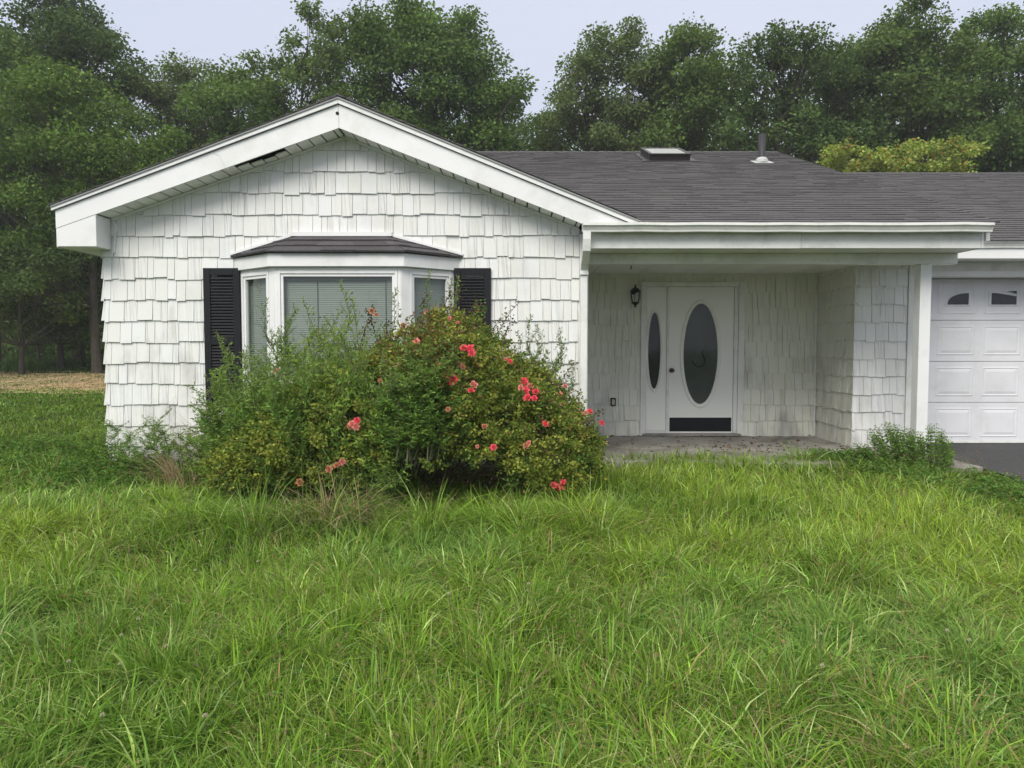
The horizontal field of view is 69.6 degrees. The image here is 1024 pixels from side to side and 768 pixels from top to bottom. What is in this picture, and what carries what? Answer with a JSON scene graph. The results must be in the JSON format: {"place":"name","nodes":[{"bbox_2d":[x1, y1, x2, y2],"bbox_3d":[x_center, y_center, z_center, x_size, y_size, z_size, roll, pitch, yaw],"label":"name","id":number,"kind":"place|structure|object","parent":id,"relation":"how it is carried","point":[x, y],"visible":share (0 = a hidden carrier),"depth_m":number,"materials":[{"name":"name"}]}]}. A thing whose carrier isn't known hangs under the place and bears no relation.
{"place":"outdoors","nodes":[
{"label":"outdoors","id":0,"kind":"place"},
{"bbox_2d":[0,370,105,393],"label":"field","id":1,"kind":"structure","parent":0,"point":[52,378],"depth_m":20.55,"materials":[{"name":"beige plant"}]},
{"bbox_2d":[0,222,104,374],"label":"young tree","id":2,"kind":"object","parent":1,"relation":"on","point":[45,257],"visible":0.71,"depth_m":23.28,"materials":[{"name":"green plant"}]},
{"bbox_2d":[0,353,1023,767],"bbox_3d":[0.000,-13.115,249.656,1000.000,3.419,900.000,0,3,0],"label":"ground","id":3,"kind":"structure","parent":0,"point":[398,549],"depth_m":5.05,"materials":[{"name":"green plant"}]},
{"bbox_2d":[19,428,54,454],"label":"mugwort weed","id":4,"kind":"object","parent":3,"relation":"on","point":[33,440],"visible":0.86,"depth_m":8.22,"materials":[{"name":"green plant"}]},
{"bbox_2d":[0,20,85,361],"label":"broadleaf tree","id":5,"kind":"object","parent":3,"relation":"on","point":[6,56],"visible":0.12,"depth_m":25.95,"materials":[{"name":"green plant"}]},
{"bbox_2d":[0,255,90,361],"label":"young tree","id":6,"kind":"object","parent":3,"relation":"on","point":[37,348],"visible":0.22,"depth_m":26.50,"materials":[{"name":"green plant"}]},
{"bbox_2d":[0,242,103,370],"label":"young tree","id":7,"kind":"object","parent":3,"relation":"on","point":[60,357],"visible":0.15,"depth_m":24.99,"materials":[{"name":"green plant"}]},
{"bbox_2d":[0,351,105,372],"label":"undergrowth","id":8,"kind":"object","parent":3,"relation":"on","point":[31,363],"visible":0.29,"depth_m":26.22,"materials":[{"name":"green plant"}]},
{"bbox_2d":[55,318,90,364],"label":"young tree","id":9,"kind":"object","parent":3,"relation":"on","point":[67,347],"visible":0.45,"depth_m":27.38,"materials":[{"name":"green plant"}]},
{"bbox_2d":[0,0,175,361],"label":"broadleaf tree","id":10,"kind":"object","parent":3,"relation":"on","point":[69,34],"visible":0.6,"depth_m":27.57,"materials":[{"name":"green plant"}]},
{"bbox_2d":[81,411,106,448],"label":"mugwort weed","id":11,"kind":"object","parent":3,"relation":"on","point":[96,430],"visible":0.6,"depth_m":8.21,"materials":[{"name":"green plant"}]},
{"bbox_2d":[0,48,195,372],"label":"broadleaf tree","id":12,"kind":"object","parent":3,"relation":"on","point":[104,152],"visible":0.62,"depth_m":22.75,"materials":[{"name":"green plant"}]},
{"bbox_2d":[0,428,207,501],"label":"weeds","id":13,"kind":"object","parent":3,"relation":"on","point":[78,465],"visible":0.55,"depth_m":7.31,"materials":[{"name":"green plant"}]},
{"bbox_2d":[92,407,128,468],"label":"mugwort weed","id":14,"kind":"object","parent":3,"relation":"on","point":[111,438],"visible":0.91,"depth_m":7.43,"materials":[{"name":"green plant"}]},
{"bbox_2d":[104,423,146,468],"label":"mugwort weed","id":15,"kind":"object","parent":3,"relation":"on","point":[128,438],"visible":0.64,"depth_m":7.42,"materials":[{"name":"green plant"}]},
{"bbox_2d":[112,432,151,477],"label":"mugwort weed","id":16,"kind":"object","parent":3,"relation":"on","point":[136,463],"visible":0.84,"depth_m":7.21,"materials":[{"name":"green plant"}]},
{"bbox_2d":[127,422,161,469],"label":"mugwort weed","id":17,"kind":"object","parent":3,"relation":"on","point":[140,453],"visible":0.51,"depth_m":7.45,"materials":[{"name":"green plant"}]},
{"bbox_2d":[133,406,175,468],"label":"mugwort weed","id":18,"kind":"object","parent":3,"relation":"on","point":[149,443],"visible":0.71,"depth_m":7.43,"materials":[{"name":"green plant"}]},
{"bbox_2d":[100,383,209,485],"bbox_3d":[-3.344,0.393,7.299,1.670,1.221,1.443,-2,4,-35],"label":"dry grass tuft","id":19,"kind":"object","parent":3,"relation":"on","point":[183,439],"visible":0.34,"depth_m":7.01,"materials":[{"name":"plant"}]},
{"bbox_2d":[120,440,201,491],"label":"dry grass tuft","id":20,"kind":"object","parent":3,"relation":"on","point":[171,476],"visible":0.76,"depth_m":6.89,"materials":[{"name":"plant"}]},
{"bbox_2d":[142,415,183,470],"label":"mugwort weed","id":21,"kind":"object","parent":3,"relation":"on","point":[164,437],"visible":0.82,"depth_m":7.35,"materials":[{"name":"green plant"}]},
{"bbox_2d":[101,47,234,182],"bbox_3d":[-13.904,-7.024,30.812,5.816,12.655,6.411,0,3,0],"label":"broadleaf tree","id":22,"kind":"object","parent":3,"relation":"on","point":[177,77],"visible":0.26,"depth_m":29.21,"materials":[{"name":"green plant"}]},
{"bbox_2d":[167,424,198,469],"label":"mugwort weed","id":23,"kind":"object","parent":3,"relation":"on","point":[176,444],"visible":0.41,"depth_m":7.46,"materials":[{"name":"green plant"}]},
{"bbox_2d":[170,419,217,476],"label":"mugwort weed","id":24,"kind":"object","parent":3,"relation":"on","point":[193,454],"visible":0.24,"depth_m":7.01,"materials":[{"name":"green plant"}]},
{"bbox_2d":[170,387,232,483],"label":"mugwort weed","id":25,"kind":"object","parent":3,"relation":"on","point":[189,443],"visible":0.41,"depth_m":7.00,"materials":[{"name":"green plant"}]},
{"bbox_2d":[180,414,234,489],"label":"mugwort weed","id":26,"kind":"object","parent":3,"relation":"on","point":[224,433],"visible":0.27,"depth_m":6.66,"materials":[{"name":"green plant"}]},
{"bbox_2d":[188,381,233,471],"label":"mugwort weed","id":27,"kind":"object","parent":3,"relation":"on","point":[205,423],"visible":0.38,"depth_m":6.68,"materials":[{"name":"green plant"}]},
{"bbox_2d":[190,380,241,465],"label":"mugwort weed","id":28,"kind":"object","parent":3,"relation":"on","point":[218,402],"visible":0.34,"depth_m":6.75,"materials":[{"name":"green plant"}]},
{"bbox_2d":[193,374,242,456],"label":"mugwort weed","id":29,"kind":"object","parent":3,"relation":"on","point":[201,430],"visible":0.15,"depth_m":6.88,"materials":[{"name":"green plant"}]},
{"bbox_2d":[193,386,251,496],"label":"mugwort weed","id":30,"kind":"object","parent":3,"relation":"on","point":[228,428],"visible":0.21,"depth_m":6.53,"materials":[{"name":"green plant"}]},
{"bbox_2d":[202,330,242,451],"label":"mugwort weed","id":31,"kind":"object","parent":3,"relation":"on","point":[226,364],"visible":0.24,"depth_m":7.12,"materials":[{"name":"green plant"}]},
{"bbox_2d":[204,341,248,421],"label":"mugwort weed","id":32,"kind":"object","parent":3,"relation":"on","point":[225,378],"visible":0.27,"depth_m":6.93,"materials":[{"name":"green plant"}]},
{"bbox_2d":[210,373,242,490],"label":"mugwort weed","id":33,"kind":"object","parent":3,"relation":"on","point":[230,409],"visible":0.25,"depth_m":6.51,"materials":[{"name":"green plant"}]},
{"bbox_2d":[172,54,289,145],"bbox_3d":[-10.392,-6.634,28.803,4.612,12.122,6.080,0,3,0],"label":"broadleaf tree","id":34,"kind":"object","parent":3,"relation":"on","point":[233,89],"visible":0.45,"depth_m":27.27,"materials":[{"name":"green plant"}]},
{"bbox_2d":[212,373,264,491],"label":"mugwort weed","id":35,"kind":"object","parent":3,"relation":"on","point":[234,416],"visible":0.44,"depth_m":6.27,"materials":[{"name":"green plant"}]},
{"bbox_2d":[232,353,264,496],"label":"mugwort weed","id":36,"kind":"object","parent":3,"relation":"on","point":[248,372],"visible":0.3,"depth_m":6.33,"materials":[{"name":"green plant"}]},
{"bbox_2d":[231,327,280,485],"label":"mugwort weed","id":37,"kind":"object","parent":3,"relation":"on","point":[257,364],"visible":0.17,"depth_m":6.87,"materials":[{"name":"green plant"}]},
{"bbox_2d":[235,344,283,498],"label":"mugwort weed","id":38,"kind":"object","parent":3,"relation":"on","point":[260,395],"visible":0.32,"depth_m":6.39,"materials":[{"name":"green plant"}]},
{"bbox_2d":[236,363,285,491],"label":"mugwort weed","id":39,"kind":"object","parent":3,"relation":"on","point":[253,411],"visible":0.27,"depth_m":6.32,"materials":[{"name":"green plant"}]},
{"bbox_2d":[244,353,304,505],"bbox_3d":[-1.909,0.402,6.161,0.460,1.322,0.522,1,4,29],"label":"mugwort weed","id":40,"kind":"object","parent":3,"relation":"on","point":[288,360],"visible":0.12,"depth_m":6.19,"materials":[{"name":"green plant"}]},
{"bbox_2d":[251,301,299,396],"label":"mugwort weed","id":41,"kind":"object","parent":3,"relation":"on","point":[284,336],"visible":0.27,"depth_m":6.77,"materials":[{"name":"green plant"}]},
{"bbox_2d":[260,297,293,383],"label":"mugwort weed","id":42,"kind":"object","parent":3,"relation":"on","point":[264,331],"visible":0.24,"depth_m":6.94,"materials":[{"name":"green plant"}]},
{"bbox_2d":[255,354,303,505],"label":"mugwort weed","id":43,"kind":"object","parent":3,"relation":"on","point":[277,415],"visible":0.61,"depth_m":5.91,"materials":[{"name":"green plant"}]},
{"bbox_2d":[261,346,297,499],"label":"mugwort weed","id":44,"kind":"object","parent":3,"relation":"on","point":[284,361],"visible":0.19,"depth_m":6.11,"materials":[{"name":"green plant"}]},
{"bbox_2d":[259,356,308,495],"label":"mugwort weed","id":45,"kind":"object","parent":3,"relation":"on","point":[267,385],"visible":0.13,"depth_m":6.20,"materials":[{"name":"green plant"}]},
{"bbox_2d":[261,349,309,502],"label":"mugwort weed","id":46,"kind":"object","parent":3,"relation":"on","point":[278,393],"visible":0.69,"depth_m":5.92,"materials":[{"name":"green plant"}]},
{"bbox_2d":[279,343,318,503],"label":"mugwort weed","id":47,"kind":"object","parent":3,"relation":"on","point":[298,397],"visible":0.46,"depth_m":5.95,"materials":[{"name":"green plant"}]},
{"bbox_2d":[276,317,321,379],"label":"mugwort weed","id":48,"kind":"object","parent":3,"relation":"on","point":[286,344],"visible":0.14,"depth_m":6.82,"materials":[{"name":"green plant"}]},
{"bbox_2d":[286,295,318,445],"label":"mugwort weed","id":49,"kind":"object","parent":3,"relation":"on","point":[300,349],"visible":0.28,"depth_m":6.73,"materials":[{"name":"green plant"}]},
{"bbox_2d":[235,0,370,114],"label":"broadleaf tree","id":50,"kind":"object","parent":3,"relation":"on","point":[326,59],"visible":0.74,"depth_m":26.59,"materials":[{"name":"green plant"}]},
{"bbox_2d":[292,334,325,498],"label":"mugwort weed","id":51,"kind":"object","parent":3,"relation":"on","point":[305,450],"visible":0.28,"depth_m":6.18,"materials":[{"name":"green plant"}]},
{"bbox_2d":[288,324,338,502],"bbox_3d":[-1.576,0.308,5.963,0.391,1.580,0.444,-1,2,16],"label":"mugwort weed","id":52,"kind":"object","parent":3,"relation":"on","point":[303,394],"visible":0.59,"depth_m":5.89,"materials":[{"name":"green plant"}]},
{"bbox_2d":[302,348,337,504],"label":"mugwort weed","id":53,"kind":"object","parent":3,"relation":"on","point":[313,451],"visible":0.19,"depth_m":6.15,"materials":[{"name":"green plant"}]},
{"bbox_2d":[317,279,356,363],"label":"mugwort weed","id":54,"kind":"object","parent":3,"relation":"on","point":[346,326],"visible":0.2,"depth_m":6.75,"materials":[{"name":"green plant"}]},
{"bbox_2d":[318,330,362,502],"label":"mugwort weed","id":55,"kind":"object","parent":3,"relation":"on","point":[344,406],"visible":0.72,"depth_m":5.82,"materials":[{"name":"green plant"}]},
{"bbox_2d":[315,407,382,507],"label":"mugwort weed","id":56,"kind":"object","parent":3,"relation":"on","point":[330,485],"visible":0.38,"depth_m":5.84,"materials":[{"name":"green plant"}]},
{"bbox_2d":[324,324,378,507],"bbox_3d":[-1.301,0.316,5.942,0.474,1.597,0.439,2,3,-31],"label":"mugwort weed","id":57,"kind":"object","parent":3,"relation":"on","point":[346,378],"visible":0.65,"depth_m":5.85,"materials":[{"name":"green plant"}]},
{"bbox_2d":[225,457,477,537],"bbox_3d":[-1.179,0.832,5.365,2.128,0.641,1.257,0,3,0],"label":"dry grass tuft","id":58,"kind":"object","parent":3,"relation":"on","point":[323,510],"visible":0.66,"depth_m":5.43,"materials":[{"name":"plant"}]},
{"bbox_2d":[349,299,370,356],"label":"mugwort weed","id":59,"kind":"object","parent":3,"relation":"on","point":[367,338],"visible":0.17,"depth_m":6.77,"materials":[{"name":"green plant"}]},
{"bbox_2d":[338,342,383,502],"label":"mugwort weed","id":60,"kind":"object","parent":3,"relation":"on","point":[365,417],"visible":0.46,"depth_m":5.87,"materials":[{"name":"green plant"}]},
{"bbox_2d":[353,341,396,489],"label":"mugwort weed","id":61,"kind":"object","parent":3,"relation":"on","point":[363,371],"visible":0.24,"depth_m":5.86,"materials":[{"name":"green plant"}]},
{"bbox_2d":[349,383,412,510],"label":"mugwort weed","id":62,"kind":"object","parent":3,"relation":"on","point":[365,450],"visible":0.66,"depth_m":5.79,"materials":[{"name":"green plant"}]},
{"bbox_2d":[364,403,406,507],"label":"mugwort weed","id":63,"kind":"object","parent":3,"relation":"on","point":[390,464],"visible":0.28,"depth_m":5.84,"materials":[{"name":"green plant"}]},
{"bbox_2d":[359,335,418,503],"bbox_3d":[-0.997,0.365,5.837,0.460,1.543,0.522,1,4,-14],"label":"mugwort weed","id":64,"kind":"object","parent":3,"relation":"on","point":[382,435],"visible":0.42,"depth_m":5.75,"materials":[{"name":"green plant"}]},
{"bbox_2d":[367,380,416,461],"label":"mugwort weed","id":65,"kind":"object","parent":3,"relation":"on","point":[381,427],"visible":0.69,"depth_m":5.67,"materials":[{"name":"green plant"}]},
{"bbox_2d":[373,347,412,459],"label":"mugwort weed","id":66,"kind":"object","parent":3,"relation":"on","point":[386,405],"visible":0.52,"depth_m":5.75,"materials":[{"name":"green plant"}]},
{"bbox_2d":[380,287,406,487],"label":"mugwort weed","id":67,"kind":"object","parent":3,"relation":"on","point":[399,316],"visible":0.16,"depth_m":6.60,"materials":[{"name":"green plant"}]},
{"bbox_2d":[366,360,425,455],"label":"mugwort weed","id":68,"kind":"object","parent":3,"relation":"on","point":[375,407],"visible":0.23,"depth_m":5.71,"materials":[{"name":"green plant"}]},
{"bbox_2d":[366,373,437,458],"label":"mugwort weed","id":69,"kind":"object","parent":3,"relation":"on","point":[391,391],"visible":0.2,"depth_m":5.63,"materials":[{"name":"green plant"}]},
{"bbox_2d":[197,284,611,501],"bbox_3d":[-0.934,0.131,6.576,3.692,2.058,2.266,0,3,0],"label":"rose bush","id":70,"kind":"object","parent":3,"relation":"on","point":[580,446],"visible":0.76,"depth_m":6.04,"materials":[{"name":"green plant"}]},
{"bbox_2d":[381,379,429,454],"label":"mugwort weed","id":71,"kind":"object","parent":3,"relation":"on","point":[405,424],"visible":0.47,"depth_m":5.68,"materials":[{"name":"green plant"}]},
{"bbox_2d":[371,336,440,461],"bbox_3d":[-0.781,0.121,5.669,0.525,0.971,0.462,-2,6,-36],"label":"mugwort weed","id":72,"kind":"object","parent":3,"relation":"on","point":[407,411],"visible":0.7,"depth_m":5.67,"materials":[{"name":"green plant"}]},
{"bbox_2d":[383,378,429,460],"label":"mugwort weed","id":73,"kind":"object","parent":3,"relation":"on","point":[402,414],"visible":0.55,"depth_m":5.66,"materials":[{"name":"green plant"}]},
{"bbox_2d":[384,344,432,460],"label":"mugwort weed","id":74,"kind":"object","parent":3,"relation":"on","point":[416,373],"visible":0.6,"depth_m":5.65,"materials":[{"name":"green plant"}]},
{"bbox_2d":[384,336,451,460],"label":"mugwort weed","id":75,"kind":"object","parent":3,"relation":"on","point":[428,409],"visible":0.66,"depth_m":5.67,"materials":[{"name":"green plant"}]},
{"bbox_2d":[409,374,446,459],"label":"mugwort weed","id":76,"kind":"object","parent":3,"relation":"on","point":[424,433],"visible":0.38,"depth_m":5.72,"materials":[{"name":"green plant"}]},
{"bbox_2d":[403,354,459,459],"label":"mugwort weed","id":77,"kind":"object","parent":3,"relation":"on","point":[436,425],"visible":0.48,"depth_m":5.71,"materials":[{"name":"green plant"}]},
{"bbox_2d":[413,352,457,459],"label":"mugwort weed","id":78,"kind":"object","parent":3,"relation":"on","point":[433,388],"visible":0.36,"depth_m":5.69,"materials":[{"name":"green plant"}]},
{"bbox_2d":[409,335,463,459],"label":"mugwort weed","id":79,"kind":"object","parent":3,"relation":"on","point":[441,365],"visible":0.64,"depth_m":5.70,"materials":[{"name":"green plant"}]},
{"bbox_2d":[335,0,538,150],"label":"broadleaf tree","id":80,"kind":"object","parent":3,"relation":"on","point":[441,51],"visible":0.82,"depth_m":26.89,"materials":[{"name":"green plant"}]},
{"bbox_2d":[424,361,468,459],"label":"mugwort weed","id":81,"kind":"object","parent":3,"relation":"on","point":[445,402],"visible":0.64,"depth_m":5.72,"materials":[{"name":"green plant"}]},
{"bbox_2d":[0,71,1023,358],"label":"woods","id":82,"kind":"object","parent":3,"relation":"on","point":[28,353],"depth_m":33.40,"materials":[{"name":"green plant"}]},
{"bbox_2d":[487,109,575,150],"bbox_3d":[0.763,-6.579,32.712,5.028,11.481,5.722,0,3,0],"label":"broadleaf tree","id":83,"kind":"object","parent":3,"relation":"on","point":[529,132],"visible":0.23,"depth_m":32.00,"materials":[{"name":"green plant"}]},
{"bbox_2d":[47,94,1023,473],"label":"house","id":84,"kind":"structure","parent":3,"relation":"on","point":[683,292],"depth_m":7.74,"materials":[{"name":"wood"}]},
{"bbox_2d":[230,232,462,400],"bbox_3d":[-1.722,-0.634,7.493,2.444,1.865,0.541,0,3,0],"label":"bay window","id":85,"kind":"structure","parent":84,"relation":"in","point":[283,278],"depth_m":7.39,"materials":[{"name":"wood"}]},
{"bbox_2d":[668,287,733,432],"bbox_3d":[2.603,-0.322,10.101,0.882,2.010,0.089,0,3,0],"label":"front door","id":86,"kind":"structure","parent":84,"relation":"in","point":[701,319],"depth_m":10.13,"materials":[{"name":"paint"}]},
{"bbox_2d":[927,279,1023,442],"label":"garage door","id":87,"kind":"structure","parent":84,"relation":"in","point":[971,319],"depth_m":9.35,"materials":[{"name":"paint"}]},
{"bbox_2d":[525,314,560,468],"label":"mugwort weed","id":88,"kind":"object","parent":3,"relation":"on","point":[528,349],"visible":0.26,"depth_m":7.15,"materials":[{"name":"green plant"}]},
{"bbox_2d":[530,338,568,460],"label":"mugwort weed","id":89,"kind":"object","parent":3,"relation":"on","point":[561,363],"visible":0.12,"depth_m":6.95,"materials":[{"name":"green plant"}]},
{"bbox_2d":[544,326,569,464],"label":"mugwort weed","id":90,"kind":"object","parent":3,"relation":"on","point":[556,360],"visible":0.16,"depth_m":7.09,"materials":[{"name":"green plant"}]},
{"bbox_2d":[530,14,676,150],"bbox_3d":[3.805,-7.418,29.770,6.103,13.631,5.628,0,3,0],"label":"oak tree","id":91,"kind":"object","parent":3,"relation":"on","point":[591,61],"visible":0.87,"depth_m":28.33,"materials":[{"name":"green plant"}]},
{"bbox_2d":[633,11,740,150],"bbox_3d":[6.815,-7.133,28.892,4.198,13.346,5.661,1,3,11],"label":"oak tree","id":92,"kind":"object","parent":3,"relation":"on","point":[694,87],"visible":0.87,"depth_m":27.26,"materials":[{"name":"green plant"}]},
{"bbox_2d":[698,18,855,163],"bbox_3d":[9.607,-6.683,27.674,5.370,12.651,5.274,0,3,0],"label":"oak tree","id":93,"kind":"object","parent":3,"relation":"on","point":[783,58],"visible":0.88,"depth_m":26.30,"materials":[{"name":"green plant"}]},
{"bbox_2d":[601,436,982,476],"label":"porch floor","id":94,"kind":"structure","parent":3,"relation":"on","point":[651,442],"depth_m":9.09,"materials":[{"name":"concrete"}]},
{"bbox_2d":[610,435,845,455],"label":"leaf litter","id":95,"kind":"object","parent":94,"relation":"on","point":[741,445],"visible":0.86,"depth_m":9.06,"materials":[{"name":"plant"}]},
{"bbox_2d":[772,30,914,172],"bbox_3d":[12.607,-7.075,28.664,4.302,13.253,5.988,0,3,0],"label":"oak tree","id":96,"kind":"object","parent":3,"relation":"on","point":[853,80],"visible":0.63,"depth_m":27.03,"materials":[{"name":"green plant"}]},
{"bbox_2d":[774,438,1023,503],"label":"weeds","id":97,"kind":"object","parent":3,"relation":"on","point":[994,490],"visible":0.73,"depth_m":7.13,"materials":[{"name":"green plant"}]},
{"bbox_2d":[843,422,954,471],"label":"leafy weed clump","id":98,"kind":"object","parent":3,"relation":"on","point":[914,448],"visible":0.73,"depth_m":7.60,"materials":[{"name":"green plant"}]},
{"bbox_2d":[816,134,992,172],"bbox_3d":[10.596,-3.293,20.419,4.408,6.998,2.647,0,3,0],"label":"tree","id":99,"kind":"object","parent":3,"relation":"on","point":[911,150],"visible":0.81,"depth_m":19.73,"materials":[{"name":"green plant"}]},
{"bbox_2d":[844,0,1023,172],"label":"oak tree","id":100,"kind":"object","parent":3,"relation":"on","point":[922,90],"visible":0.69,"depth_m":26.18,"materials":[{"name":"green plant"}]},
{"bbox_2d":[926,1,1023,172],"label":"oak tree","id":101,"kind":"object","parent":3,"relation":"on","point":[1002,24],"visible":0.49,"depth_m":27.78,"materials":[{"name":"green plant"}]},
{"bbox_2d":[0,0,1023,225],"label":"sky","id":102,"kind":"structure","parent":0,"point":[535,33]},
{"bbox_2d":[927,443,1023,481],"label":"driveway","id":103,"kind":"structure","parent":0,"point":[1001,457],"depth_m":8.52,"materials":[{"name":"grey asphalt"}]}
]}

